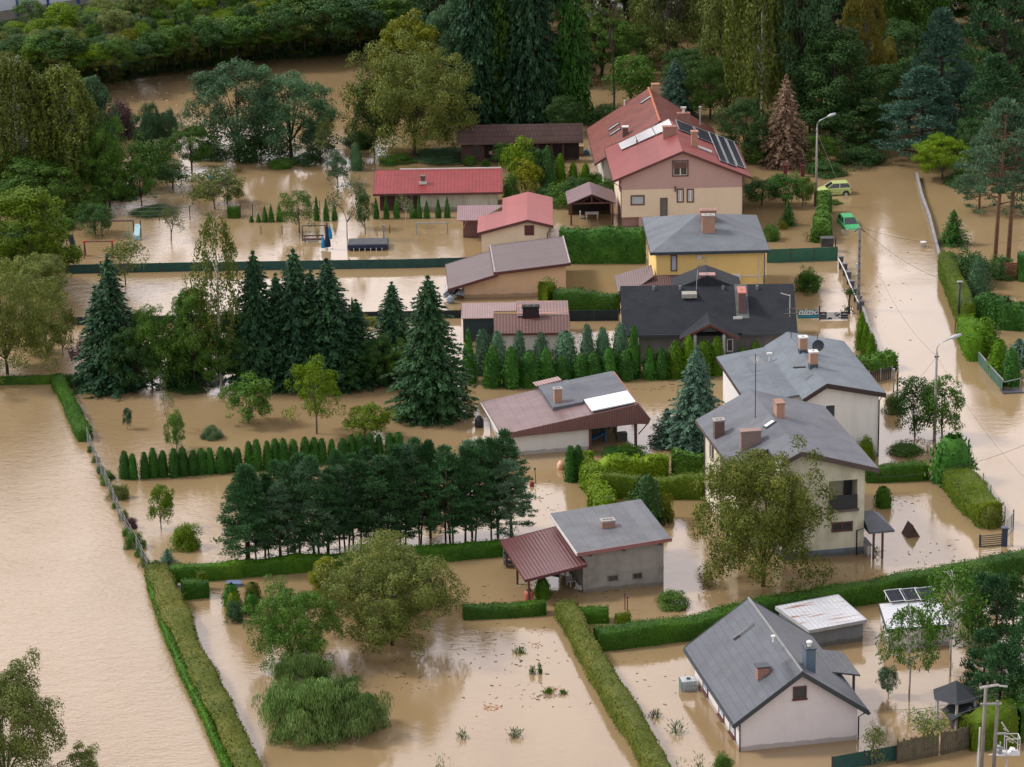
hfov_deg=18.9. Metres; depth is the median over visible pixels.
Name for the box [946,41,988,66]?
understorey tree
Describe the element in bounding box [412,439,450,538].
pine tree
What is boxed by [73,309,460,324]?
fence
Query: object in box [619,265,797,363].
black roofed house
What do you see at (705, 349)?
thuja
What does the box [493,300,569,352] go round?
house
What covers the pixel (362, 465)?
pine tree
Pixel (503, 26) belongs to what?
spruce tree
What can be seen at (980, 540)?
driveway gate
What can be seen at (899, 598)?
white outbuilding
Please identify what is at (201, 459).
thuja
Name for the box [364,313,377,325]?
shrub
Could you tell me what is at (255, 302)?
spruce tree
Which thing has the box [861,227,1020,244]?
overhead wire
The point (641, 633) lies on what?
hedge
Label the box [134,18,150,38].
bank bush
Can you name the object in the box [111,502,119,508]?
weed bush
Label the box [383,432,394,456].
thuja
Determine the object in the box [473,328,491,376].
juniper
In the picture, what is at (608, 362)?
thuja
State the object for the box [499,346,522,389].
thuja
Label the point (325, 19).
bank bush
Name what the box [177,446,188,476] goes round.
thuja
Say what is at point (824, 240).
dark hutch
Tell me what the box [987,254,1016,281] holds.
shrub
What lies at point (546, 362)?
thuja
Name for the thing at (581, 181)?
shrub
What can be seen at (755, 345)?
thuja
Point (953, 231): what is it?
spruce
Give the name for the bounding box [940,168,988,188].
shrub
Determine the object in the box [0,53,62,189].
birch tree
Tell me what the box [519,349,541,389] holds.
thuja
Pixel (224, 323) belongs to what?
tree
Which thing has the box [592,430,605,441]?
plastic slide
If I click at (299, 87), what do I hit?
deciduous tree
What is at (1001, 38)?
understorey tree
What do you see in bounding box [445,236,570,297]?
peach garage
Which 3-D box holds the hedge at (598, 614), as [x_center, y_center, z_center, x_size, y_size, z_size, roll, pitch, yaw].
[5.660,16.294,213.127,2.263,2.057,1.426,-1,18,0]
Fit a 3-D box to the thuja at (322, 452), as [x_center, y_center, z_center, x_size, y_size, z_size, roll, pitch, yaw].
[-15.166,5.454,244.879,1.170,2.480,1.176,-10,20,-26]
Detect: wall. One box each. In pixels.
[862,305,877,349]
[915,172,939,258]
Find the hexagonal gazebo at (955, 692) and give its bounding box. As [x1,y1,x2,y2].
[933,680,977,730]
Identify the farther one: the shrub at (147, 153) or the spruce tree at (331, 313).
the shrub at (147, 153)
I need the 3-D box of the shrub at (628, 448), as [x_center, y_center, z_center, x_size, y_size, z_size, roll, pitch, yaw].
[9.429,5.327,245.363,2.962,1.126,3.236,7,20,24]
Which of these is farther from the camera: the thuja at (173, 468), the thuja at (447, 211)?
the thuja at (447, 211)
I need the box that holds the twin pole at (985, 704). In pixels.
[975,680,1013,766]
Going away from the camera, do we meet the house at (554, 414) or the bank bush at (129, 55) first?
the house at (554, 414)
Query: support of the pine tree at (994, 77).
on the flood water
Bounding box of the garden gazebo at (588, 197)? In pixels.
[565,182,615,225]
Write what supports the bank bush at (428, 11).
on the embankment
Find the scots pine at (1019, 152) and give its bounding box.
[973,106,1023,262]
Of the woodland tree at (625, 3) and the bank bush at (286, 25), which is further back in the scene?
the woodland tree at (625, 3)
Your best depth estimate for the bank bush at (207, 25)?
380.95 m
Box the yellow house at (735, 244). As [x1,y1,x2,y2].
[614,208,769,292]
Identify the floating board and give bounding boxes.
[1000,388,1023,393]
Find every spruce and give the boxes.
[159,548,178,564]
[756,74,812,170]
[777,200,798,226]
[933,210,971,247]
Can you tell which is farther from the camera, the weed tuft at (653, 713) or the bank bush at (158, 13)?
the bank bush at (158, 13)
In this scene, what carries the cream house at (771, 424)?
on the flood water
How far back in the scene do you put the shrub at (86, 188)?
318.85 m
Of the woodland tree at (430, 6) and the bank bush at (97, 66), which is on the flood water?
the woodland tree at (430, 6)
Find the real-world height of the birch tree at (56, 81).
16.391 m
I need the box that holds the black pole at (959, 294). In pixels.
[954,281,962,332]
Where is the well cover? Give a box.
[901,521,919,537]
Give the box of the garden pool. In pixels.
[348,238,388,250]
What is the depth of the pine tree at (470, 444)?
226.56 m
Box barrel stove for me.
[524,588,533,600]
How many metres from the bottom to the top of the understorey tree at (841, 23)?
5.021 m
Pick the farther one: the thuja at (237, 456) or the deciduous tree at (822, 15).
the deciduous tree at (822, 15)
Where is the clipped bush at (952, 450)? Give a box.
[924,431,979,487]
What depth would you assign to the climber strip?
202.19 m
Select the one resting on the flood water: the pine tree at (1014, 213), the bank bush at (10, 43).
the pine tree at (1014, 213)
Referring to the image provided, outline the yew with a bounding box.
[623,474,675,524]
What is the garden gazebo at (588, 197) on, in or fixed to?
on the flood water
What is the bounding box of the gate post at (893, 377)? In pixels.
[893,368,894,389]
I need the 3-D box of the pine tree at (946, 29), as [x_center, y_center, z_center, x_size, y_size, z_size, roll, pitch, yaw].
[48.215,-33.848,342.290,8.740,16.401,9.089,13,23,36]
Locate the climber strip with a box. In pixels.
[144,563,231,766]
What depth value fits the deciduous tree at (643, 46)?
382.62 m
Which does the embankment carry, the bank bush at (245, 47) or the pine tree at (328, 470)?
the bank bush at (245, 47)
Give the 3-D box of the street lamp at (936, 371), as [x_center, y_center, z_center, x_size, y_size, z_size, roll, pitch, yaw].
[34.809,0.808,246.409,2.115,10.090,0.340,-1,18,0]
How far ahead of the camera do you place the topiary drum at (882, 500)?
233.09 m
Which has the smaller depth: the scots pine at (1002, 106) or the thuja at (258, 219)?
the scots pine at (1002, 106)
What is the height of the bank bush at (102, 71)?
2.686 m
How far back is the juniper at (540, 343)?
265.04 m
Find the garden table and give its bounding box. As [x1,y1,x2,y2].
[580,210,598,218]
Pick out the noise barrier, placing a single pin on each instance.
(6, 12)
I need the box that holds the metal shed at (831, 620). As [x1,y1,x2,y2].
[775,594,866,646]
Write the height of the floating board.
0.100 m
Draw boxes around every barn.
[456,123,582,162]
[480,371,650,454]
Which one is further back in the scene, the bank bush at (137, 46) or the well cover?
the bank bush at (137, 46)
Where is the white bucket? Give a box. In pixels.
[920,241,925,247]
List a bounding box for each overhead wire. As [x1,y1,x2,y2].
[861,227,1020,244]
[861,228,955,283]
[861,231,931,351]
[886,445,1023,476]
[893,692,989,709]
[917,702,990,719]
[937,357,1023,476]
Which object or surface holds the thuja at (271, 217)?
on the flood water
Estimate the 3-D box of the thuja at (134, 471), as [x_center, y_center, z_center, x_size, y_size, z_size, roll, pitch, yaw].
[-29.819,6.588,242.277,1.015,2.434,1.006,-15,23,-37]
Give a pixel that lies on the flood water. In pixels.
(76, 608)
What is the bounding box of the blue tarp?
[584,149,589,154]
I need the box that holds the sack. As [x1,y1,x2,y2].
[446,295,454,303]
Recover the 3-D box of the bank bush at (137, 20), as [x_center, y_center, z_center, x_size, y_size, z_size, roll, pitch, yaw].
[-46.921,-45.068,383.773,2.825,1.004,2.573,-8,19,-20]
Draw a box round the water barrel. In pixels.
[475,415,483,427]
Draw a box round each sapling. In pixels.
[122,407,131,428]
[159,204,186,240]
[159,385,174,429]
[163,408,185,449]
[394,193,414,225]
[875,665,900,696]
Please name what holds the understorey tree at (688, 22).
on the flood water
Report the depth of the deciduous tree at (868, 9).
349.21 m
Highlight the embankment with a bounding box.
[0,0,419,82]
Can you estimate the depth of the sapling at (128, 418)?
253.68 m
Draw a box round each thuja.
[117,450,129,480]
[128,453,138,479]
[139,451,148,479]
[148,447,159,478]
[157,450,168,477]
[168,447,181,478]
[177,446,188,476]
[186,449,199,475]
[196,448,207,475]
[205,447,215,474]
[215,446,227,474]
[225,447,233,472]
[232,447,242,472]
[242,441,252,466]
[249,438,263,471]
[255,213,260,222]
[261,206,267,222]
[262,440,272,471]
[268,204,274,222]
[270,438,278,466]
[276,204,282,221]
[277,437,289,462]
[288,438,299,459]
[299,436,311,458]
[309,437,319,464]
[313,196,319,220]
[318,438,327,464]
[322,197,329,220]
[326,439,335,461]
[331,204,337,220]
[336,437,348,459]
[347,434,356,453]
[355,433,365,458]
[364,433,377,460]
[373,198,379,218]
[375,434,384,454]
[383,194,389,218]
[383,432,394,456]
[393,196,400,218]
[393,432,403,446]
[409,202,415,218]
[415,196,422,218]
[423,200,430,218]
[435,199,441,217]
[444,197,450,217]
[461,327,478,383]
[480,344,503,389]
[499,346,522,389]
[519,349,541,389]
[537,347,556,379]
[554,356,574,380]
[555,153,568,184]
[562,444,576,482]
[567,162,578,180]
[570,353,589,378]
[573,444,583,481]
[578,162,591,183]
[586,351,603,374]
[600,347,619,376]
[615,349,641,382]
[627,325,641,378]
[639,346,656,380]
[654,348,669,379]
[666,340,685,379]
[679,335,694,377]
[698,339,715,376]
[710,336,723,376]
[737,346,746,351]
[750,340,759,349]
[853,311,866,350]
[856,323,870,355]
[865,332,879,355]
[974,316,1002,357]
[986,338,1007,376]
[999,348,1023,387]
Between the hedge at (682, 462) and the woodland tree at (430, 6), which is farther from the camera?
the woodland tree at (430, 6)
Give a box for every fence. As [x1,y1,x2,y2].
[65,257,466,273]
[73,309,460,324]
[86,427,147,566]
[95,200,319,219]
[569,309,618,320]
[767,246,837,262]
[831,745,896,766]
[838,255,864,312]
[869,366,892,381]
[897,725,968,763]
[983,473,1011,529]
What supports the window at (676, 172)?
in the pink house at (667, 167)
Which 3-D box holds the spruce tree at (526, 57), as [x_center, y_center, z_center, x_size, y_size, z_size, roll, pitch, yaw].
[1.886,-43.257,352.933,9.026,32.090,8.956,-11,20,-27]
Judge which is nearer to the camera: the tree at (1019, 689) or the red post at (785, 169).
the tree at (1019, 689)
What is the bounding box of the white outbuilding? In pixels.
[878,586,951,649]
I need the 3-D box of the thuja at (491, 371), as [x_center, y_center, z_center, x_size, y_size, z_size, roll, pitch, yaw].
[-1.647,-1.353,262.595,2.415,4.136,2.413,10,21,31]
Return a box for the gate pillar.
[1001,526,1008,546]
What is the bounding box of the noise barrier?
[0,0,97,21]
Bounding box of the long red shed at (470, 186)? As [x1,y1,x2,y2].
[373,167,502,210]
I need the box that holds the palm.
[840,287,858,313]
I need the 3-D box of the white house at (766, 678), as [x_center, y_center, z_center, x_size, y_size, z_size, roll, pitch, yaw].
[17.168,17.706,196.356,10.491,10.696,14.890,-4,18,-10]
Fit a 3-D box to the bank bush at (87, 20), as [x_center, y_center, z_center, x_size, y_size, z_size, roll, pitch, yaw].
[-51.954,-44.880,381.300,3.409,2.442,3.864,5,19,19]
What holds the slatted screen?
on the flood water
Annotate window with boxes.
[473,145,479,153]
[524,225,533,234]
[608,574,618,581]
[631,195,644,205]
[632,572,642,579]
[660,198,667,215]
[671,255,676,270]
[672,160,687,176]
[677,189,683,202]
[687,189,693,202]
[702,681,707,695]
[709,442,713,461]
[718,706,724,720]
[727,339,732,351]
[729,723,735,738]
[793,685,806,699]
[825,404,835,417]
[831,521,852,532]
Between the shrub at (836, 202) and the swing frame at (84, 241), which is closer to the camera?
the swing frame at (84, 241)
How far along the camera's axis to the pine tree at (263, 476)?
223.49 m
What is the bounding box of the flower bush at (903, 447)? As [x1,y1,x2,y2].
[885,438,926,459]
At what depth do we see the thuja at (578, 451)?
239.58 m
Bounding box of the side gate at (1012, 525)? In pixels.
[1006,509,1013,532]
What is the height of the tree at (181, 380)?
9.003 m
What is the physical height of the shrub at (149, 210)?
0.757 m
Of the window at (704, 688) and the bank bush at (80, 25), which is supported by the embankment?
the bank bush at (80, 25)
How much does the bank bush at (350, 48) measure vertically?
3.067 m
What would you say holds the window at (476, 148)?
in the wooden barn at (478, 142)
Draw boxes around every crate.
[226,580,241,586]
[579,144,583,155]
[615,431,627,441]
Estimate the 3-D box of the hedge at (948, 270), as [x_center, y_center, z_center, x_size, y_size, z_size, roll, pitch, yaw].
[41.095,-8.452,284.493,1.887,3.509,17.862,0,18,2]
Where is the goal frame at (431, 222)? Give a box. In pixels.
[416,222,447,234]
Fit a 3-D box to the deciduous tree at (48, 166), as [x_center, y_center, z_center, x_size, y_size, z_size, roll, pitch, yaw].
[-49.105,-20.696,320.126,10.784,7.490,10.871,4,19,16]
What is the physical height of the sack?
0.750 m
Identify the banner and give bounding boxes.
[797,306,819,319]
[820,312,848,319]
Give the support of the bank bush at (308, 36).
on the embankment
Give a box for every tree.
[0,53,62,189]
[0,113,65,161]
[0,146,94,205]
[0,151,36,193]
[0,184,84,293]
[0,223,44,281]
[0,256,69,383]
[0,646,67,766]
[3,73,53,128]
[3,104,16,145]
[3,251,72,313]
[22,62,108,190]
[48,300,80,355]
[50,77,108,121]
[57,740,100,766]
[65,75,122,165]
[70,253,160,399]
[70,286,109,390]
[72,115,132,205]
[90,151,126,206]
[100,236,149,284]
[107,326,165,388]
[123,155,157,205]
[123,303,175,385]
[129,102,181,151]
[144,325,186,385]
[146,484,174,528]
[160,294,209,389]
[165,121,217,169]
[165,285,218,386]
[179,57,277,156]
[183,164,243,208]
[191,336,243,381]
[203,307,261,378]
[209,470,279,559]
[216,14,266,55]
[217,370,273,423]
[218,250,290,393]
[218,462,270,558]
[222,473,266,550]
[232,465,273,558]
[240,573,343,675]
[243,478,288,556]
[245,64,341,156]
[250,470,283,557]
[254,480,306,556]
[259,247,334,393]
[259,272,290,388]
[262,459,293,555]
[271,459,310,553]
[272,8,320,56]
[275,190,317,232]
[280,452,322,552]
[281,353,346,433]
[281,459,340,553]
[282,257,372,396]
[288,453,339,553]
[290,0,363,39]
[290,15,344,56]
[302,269,323,386]
[306,465,355,551]
[306,473,352,553]
[306,555,341,600]
[311,528,469,656]
[314,110,336,167]
[320,464,359,551]
[321,448,354,547]
[323,28,481,162]
[324,168,369,239]
[330,351,378,385]
[332,457,374,550]
[335,451,366,544]
[336,299,389,392]
[337,537,431,601]
[340,460,385,547]
[341,402,395,438]
[348,82,401,152]
[350,446,388,534]
[351,455,408,539]
[357,331,397,383]
[363,455,412,538]
[368,8,442,130]
[369,281,414,382]
[370,442,423,538]
[371,462,415,533]
[376,460,417,542]
[380,274,479,427]
[383,338,415,376]
[388,441,427,544]
[400,463,443,544]
[403,436,431,539]
[408,0,459,61]
[410,443,448,538]
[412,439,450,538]
[422,451,467,540]
[424,444,477,542]
[425,0,468,95]
[433,455,469,538]
[442,0,509,124]
[443,449,487,541]
[444,444,483,541]
[446,436,491,537]
[459,437,496,540]
[474,435,508,539]
[474,437,524,530]
[476,0,522,122]
[478,458,515,536]
[478,458,539,537]
[483,428,533,532]
[494,0,563,123]
[537,0,560,28]
[538,43,578,108]
[541,95,584,123]
[546,0,594,122]
[564,44,604,78]
[573,3,638,78]
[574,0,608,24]
[574,0,617,106]
[598,0,661,20]
[601,54,661,102]
[613,0,665,17]
[613,17,685,64]
[618,0,716,67]
[659,7,706,32]
[660,44,723,86]
[681,55,742,119]
[685,0,722,32]
[686,434,837,592]
[696,0,759,104]
[710,97,777,162]
[721,0,797,133]
[732,63,773,97]
[739,40,798,95]
[756,0,841,30]
[765,0,834,138]
[788,20,883,142]
[790,79,836,131]
[795,45,859,84]
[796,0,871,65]
[797,93,895,148]
[802,135,839,160]
[835,1,892,29]
[842,0,887,93]
[843,98,899,142]
[859,17,930,68]
[860,719,889,765]
[861,99,895,127]
[863,0,932,26]
[869,64,966,161]
[870,37,897,85]
[871,70,916,101]
[872,55,940,128]
[874,605,940,694]
[882,0,954,47]
[888,376,938,436]
[900,704,952,742]
[905,6,981,132]
[906,566,990,675]
[909,39,983,66]
[910,132,971,178]
[913,64,954,69]
[916,373,965,437]
[927,0,965,22]
[936,62,1009,118]
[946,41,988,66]
[947,117,1011,164]
[948,0,1000,24]
[948,0,1000,30]
[950,52,1023,158]
[951,132,1006,213]
[955,560,1000,602]
[955,570,1007,646]
[959,625,1011,703]
[961,0,1023,102]
[961,572,1023,671]
[967,640,1023,702]
[982,28,1023,63]
[986,42,1023,103]
[986,570,1023,659]
[996,670,1023,701]
[1000,594,1023,697]
[1001,136,1023,217]
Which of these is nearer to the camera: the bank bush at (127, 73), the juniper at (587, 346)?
the juniper at (587, 346)
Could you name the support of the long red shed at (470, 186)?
on the flood water
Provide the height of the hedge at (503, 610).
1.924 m
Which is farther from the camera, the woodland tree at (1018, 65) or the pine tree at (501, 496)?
the woodland tree at (1018, 65)
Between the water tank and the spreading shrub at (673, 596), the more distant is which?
the spreading shrub at (673, 596)
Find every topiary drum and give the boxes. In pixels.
[872,486,893,509]
[973,504,1005,529]
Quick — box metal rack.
[503,549,512,566]
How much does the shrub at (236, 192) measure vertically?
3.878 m
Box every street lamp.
[814,113,836,205]
[933,333,961,441]
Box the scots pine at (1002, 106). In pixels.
[960,96,1023,264]
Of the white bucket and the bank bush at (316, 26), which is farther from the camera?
the bank bush at (316, 26)
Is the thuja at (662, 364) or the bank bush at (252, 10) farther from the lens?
the bank bush at (252, 10)
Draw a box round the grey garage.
[500,499,671,600]
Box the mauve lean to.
[457,205,501,237]
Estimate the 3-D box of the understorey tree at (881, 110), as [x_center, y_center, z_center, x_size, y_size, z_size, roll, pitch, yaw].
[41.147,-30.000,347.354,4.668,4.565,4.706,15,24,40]
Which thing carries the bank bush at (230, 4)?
on the embankment
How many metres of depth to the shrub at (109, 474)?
242.42 m
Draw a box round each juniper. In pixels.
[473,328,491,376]
[488,330,505,376]
[512,329,525,368]
[532,331,554,364]
[552,329,577,370]
[577,323,595,359]
[594,326,609,360]
[610,321,628,364]
[1006,338,1023,370]
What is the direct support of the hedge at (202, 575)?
on the flood water
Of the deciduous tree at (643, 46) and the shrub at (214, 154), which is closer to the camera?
the shrub at (214, 154)
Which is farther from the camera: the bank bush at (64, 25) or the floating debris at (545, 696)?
the bank bush at (64, 25)
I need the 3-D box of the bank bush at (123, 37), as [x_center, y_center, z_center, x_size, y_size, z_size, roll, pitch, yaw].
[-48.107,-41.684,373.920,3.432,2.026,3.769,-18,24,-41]
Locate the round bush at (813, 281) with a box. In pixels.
[793,266,824,296]
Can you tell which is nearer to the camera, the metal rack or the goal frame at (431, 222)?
the metal rack
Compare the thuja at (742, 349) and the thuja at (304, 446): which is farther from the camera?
the thuja at (742, 349)
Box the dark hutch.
[820,236,835,246]
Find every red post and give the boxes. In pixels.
[783,164,787,175]
[800,164,804,176]
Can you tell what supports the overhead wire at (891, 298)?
attached to the power pole at (858, 264)
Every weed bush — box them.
[86,446,94,452]
[91,456,100,462]
[95,464,104,473]
[99,477,111,485]
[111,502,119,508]
[117,509,128,520]
[121,527,132,536]
[134,547,146,557]
[137,554,149,567]
[148,560,162,563]
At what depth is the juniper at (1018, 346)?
265.68 m
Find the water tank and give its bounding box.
[679,675,697,691]
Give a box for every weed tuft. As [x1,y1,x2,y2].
[429,751,453,766]
[455,726,468,739]
[504,727,523,741]
[511,646,525,654]
[529,664,535,674]
[537,662,542,673]
[542,686,553,694]
[648,708,663,719]
[664,716,688,735]
[687,750,710,766]
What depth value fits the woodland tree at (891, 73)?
346.49 m
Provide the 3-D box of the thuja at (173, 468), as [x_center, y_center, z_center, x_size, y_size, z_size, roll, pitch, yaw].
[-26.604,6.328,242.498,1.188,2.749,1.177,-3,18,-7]
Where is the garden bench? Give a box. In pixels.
[303,235,323,241]
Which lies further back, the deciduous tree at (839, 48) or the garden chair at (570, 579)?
the deciduous tree at (839, 48)
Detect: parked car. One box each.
[817,180,851,194]
[837,213,859,229]
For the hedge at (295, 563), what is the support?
on the flood water
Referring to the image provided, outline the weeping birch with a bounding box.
[179,210,248,387]
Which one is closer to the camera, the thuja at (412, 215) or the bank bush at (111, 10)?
the thuja at (412, 215)
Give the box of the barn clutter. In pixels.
[443,289,463,297]
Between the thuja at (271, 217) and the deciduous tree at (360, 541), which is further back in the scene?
the thuja at (271, 217)
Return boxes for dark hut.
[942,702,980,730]
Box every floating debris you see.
[125,82,184,103]
[354,659,471,689]
[381,623,590,716]
[428,588,610,689]
[483,701,501,710]
[520,693,562,698]
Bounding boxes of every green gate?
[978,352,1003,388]
[1002,378,1020,389]
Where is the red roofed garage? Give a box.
[477,192,552,252]
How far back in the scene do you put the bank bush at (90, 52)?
370.13 m
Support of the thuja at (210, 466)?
on the flood water
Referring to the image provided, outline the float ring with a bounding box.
[557,460,563,469]
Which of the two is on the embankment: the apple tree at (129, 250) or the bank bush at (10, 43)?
the bank bush at (10, 43)
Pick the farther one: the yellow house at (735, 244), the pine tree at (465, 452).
the yellow house at (735, 244)
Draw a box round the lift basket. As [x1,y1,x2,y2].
[989,733,1020,766]
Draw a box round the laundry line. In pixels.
[553,572,568,577]
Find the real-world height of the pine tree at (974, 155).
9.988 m
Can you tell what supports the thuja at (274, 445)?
on the flood water
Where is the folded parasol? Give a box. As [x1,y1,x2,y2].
[321,222,331,248]
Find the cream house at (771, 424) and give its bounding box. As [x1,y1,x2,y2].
[695,354,894,559]
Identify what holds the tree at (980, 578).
on the flood water
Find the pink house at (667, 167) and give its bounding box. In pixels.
[604,119,751,227]
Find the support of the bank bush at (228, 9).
on the embankment
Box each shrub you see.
[23,318,68,352]
[46,214,77,230]
[48,176,95,211]
[58,190,115,220]
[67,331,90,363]
[69,380,106,393]
[72,202,113,235]
[99,470,115,480]
[104,480,129,500]
[105,98,139,140]
[106,184,150,200]
[122,530,147,550]
[123,130,171,177]
[124,517,137,528]
[126,203,178,217]
[150,370,229,394]
[152,158,192,188]
[167,522,203,552]
[189,142,232,162]
[192,184,215,198]
[199,424,224,440]
[206,172,245,202]
[223,129,298,163]
[223,594,243,623]
[251,676,360,748]
[264,156,294,169]
[267,385,302,393]
[268,649,336,691]
[287,152,330,167]
[297,127,338,161]
[303,673,394,750]
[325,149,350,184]
[338,131,375,149]
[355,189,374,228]
[361,364,397,386]
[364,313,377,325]
[375,152,417,166]
[409,146,477,164]
[461,154,479,166]
[481,158,490,166]
[491,141,509,162]
[498,135,538,188]
[502,172,520,197]
[509,157,544,192]
[518,146,556,186]
[533,183,562,201]
[545,181,574,209]
[559,175,585,195]
[573,172,601,184]
[580,102,620,125]
[593,445,630,456]
[597,176,614,195]
[612,442,648,457]
[653,588,690,611]
[659,491,674,523]
[712,750,735,766]
[739,139,774,163]
[743,176,777,205]
[762,221,780,241]
[767,172,804,205]
[778,220,788,229]
[793,176,816,206]
[798,159,848,178]
[830,142,891,170]
[830,199,843,204]
[856,434,876,462]
[880,393,902,415]
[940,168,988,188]
[948,245,998,289]
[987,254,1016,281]
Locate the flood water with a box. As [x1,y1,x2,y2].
[0,0,1023,766]
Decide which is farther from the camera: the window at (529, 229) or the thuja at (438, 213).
the thuja at (438, 213)
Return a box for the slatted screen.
[1004,262,1017,279]
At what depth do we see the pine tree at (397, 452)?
225.00 m
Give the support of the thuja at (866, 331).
on the flood water
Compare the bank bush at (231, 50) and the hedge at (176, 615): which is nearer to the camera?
the hedge at (176, 615)
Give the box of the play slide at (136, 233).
[133,224,139,239]
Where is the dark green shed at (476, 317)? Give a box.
[462,302,516,341]
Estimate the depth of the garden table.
314.85 m
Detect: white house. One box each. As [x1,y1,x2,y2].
[682,597,870,751]
[716,306,885,456]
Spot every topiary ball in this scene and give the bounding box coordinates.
[221,582,242,606]
[224,591,241,614]
[242,582,262,597]
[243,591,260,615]
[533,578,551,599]
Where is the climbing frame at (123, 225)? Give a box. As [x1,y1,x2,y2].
[101,220,141,236]
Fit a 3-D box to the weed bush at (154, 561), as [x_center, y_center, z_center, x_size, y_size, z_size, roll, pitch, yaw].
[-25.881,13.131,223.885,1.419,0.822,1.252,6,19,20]
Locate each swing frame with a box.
[83,240,113,258]
[302,225,325,240]
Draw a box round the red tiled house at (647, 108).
[586,83,715,187]
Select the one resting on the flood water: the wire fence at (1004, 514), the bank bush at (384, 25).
the wire fence at (1004, 514)
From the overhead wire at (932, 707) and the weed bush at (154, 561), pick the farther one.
the weed bush at (154, 561)
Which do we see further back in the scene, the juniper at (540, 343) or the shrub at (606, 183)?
the shrub at (606, 183)
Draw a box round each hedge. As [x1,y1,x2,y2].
[0,373,76,384]
[50,373,93,441]
[144,562,262,766]
[166,537,504,582]
[180,578,210,599]
[195,568,206,579]
[227,205,239,218]
[462,596,546,620]
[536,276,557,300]
[552,286,620,311]
[553,597,671,766]
[559,225,646,263]
[578,450,618,506]
[579,603,609,623]
[588,452,669,476]
[593,547,1023,650]
[600,469,703,499]
[614,610,631,624]
[670,447,703,474]
[810,190,832,242]
[853,348,898,371]
[865,459,928,482]
[936,250,976,322]
[940,465,1003,526]
[956,313,985,361]
[958,695,1019,751]
[972,291,1023,331]
[1003,694,1023,743]
[1017,250,1023,281]
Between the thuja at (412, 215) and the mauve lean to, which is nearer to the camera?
the mauve lean to
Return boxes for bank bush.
[0,31,11,40]
[0,31,35,53]
[0,51,17,59]
[1,25,22,34]
[2,46,17,54]
[3,20,25,28]
[11,0,47,20]
[16,32,61,65]
[17,45,38,61]
[17,53,33,68]
[20,45,51,72]
[21,18,53,33]
[28,28,46,37]
[31,48,57,69]
[31,61,49,68]
[32,27,86,59]
[38,4,70,19]
[40,2,80,27]
[40,48,69,65]
[44,26,82,52]
[45,49,80,68]
[48,23,72,30]
[51,56,82,66]
[64,19,84,30]
[67,47,92,70]
[68,48,92,60]
[72,66,95,76]
[73,27,85,37]
[77,38,91,50]
[77,66,114,80]
[79,9,105,21]
[79,12,104,31]
[82,6,103,15]
[83,20,102,38]
[83,42,109,59]
[84,0,116,10]
[84,42,121,60]
[85,33,108,44]
[88,51,120,65]
[88,59,108,75]
[88,65,112,78]
[90,8,131,34]
[96,39,124,77]
[101,71,123,82]
[103,6,122,20]
[104,37,128,58]
[104,56,122,64]
[105,32,128,47]
[110,9,137,30]
[111,4,135,14]
[111,55,130,73]
[112,0,164,22]
[115,28,139,41]
[118,44,139,62]
[118,64,143,80]
[124,40,149,71]
[126,18,140,26]
[128,42,152,52]
[130,52,158,59]
[131,0,162,17]
[132,32,174,68]
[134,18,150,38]
[135,27,164,43]
[141,65,159,76]
[142,17,159,30]
[145,44,184,74]
[147,5,169,22]
[148,56,179,72]
[151,28,182,64]
[153,44,170,51]
[153,48,178,71]
[156,25,189,64]
[157,0,193,23]
[157,19,175,27]
[164,37,182,51]
[171,1,195,23]
[171,38,198,70]
[174,23,193,40]
[178,40,196,48]
[179,33,204,60]
[182,33,227,66]
[182,34,213,68]
[182,41,211,67]
[186,0,217,14]
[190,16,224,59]
[191,15,215,28]
[196,31,213,46]
[199,20,219,38]
[199,45,233,65]
[202,43,238,63]
[205,0,236,13]
[207,9,235,18]
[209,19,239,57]
[212,15,231,23]
[213,46,248,64]
[216,6,239,15]
[220,0,254,5]
[226,41,255,58]
[228,48,254,62]
[229,19,247,33]
[230,2,258,17]
[238,24,257,43]
[240,15,276,52]
[241,0,268,13]
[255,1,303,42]
[259,0,278,11]
[273,0,293,6]
[273,20,308,58]
[273,25,304,48]
[278,0,317,14]
[280,20,299,28]
[283,5,322,49]
[294,10,323,36]
[302,26,326,46]
[311,15,356,56]
[316,13,341,25]
[321,19,354,45]
[325,3,368,46]
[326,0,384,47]
[327,27,372,53]
[330,27,379,52]
[336,41,364,55]
[337,21,352,33]
[341,21,361,32]
[344,12,382,53]
[353,36,375,50]
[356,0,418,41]
[360,9,386,35]
[368,9,392,29]
[374,0,424,36]
[406,0,444,20]
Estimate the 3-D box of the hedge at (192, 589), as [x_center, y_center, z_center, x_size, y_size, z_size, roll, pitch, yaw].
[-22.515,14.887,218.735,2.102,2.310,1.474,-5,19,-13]
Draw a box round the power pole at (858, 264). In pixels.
[854,227,864,309]
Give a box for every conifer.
[348,142,364,171]
[536,145,558,189]
[646,407,677,450]
[659,57,698,118]
[660,346,724,455]
[965,255,993,296]
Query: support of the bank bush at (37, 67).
on the embankment
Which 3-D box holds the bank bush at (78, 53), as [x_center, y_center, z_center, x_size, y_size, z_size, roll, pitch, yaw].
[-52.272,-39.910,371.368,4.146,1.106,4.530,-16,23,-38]
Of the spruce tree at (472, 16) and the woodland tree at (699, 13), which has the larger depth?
the woodland tree at (699, 13)
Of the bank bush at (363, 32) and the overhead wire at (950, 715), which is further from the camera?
the bank bush at (363, 32)
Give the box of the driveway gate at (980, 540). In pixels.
[979,534,1001,546]
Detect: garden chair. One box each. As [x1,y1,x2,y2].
[566,574,576,586]
[574,583,581,590]
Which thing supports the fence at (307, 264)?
on the flood water
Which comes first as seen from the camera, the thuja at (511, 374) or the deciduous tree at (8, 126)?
the thuja at (511, 374)

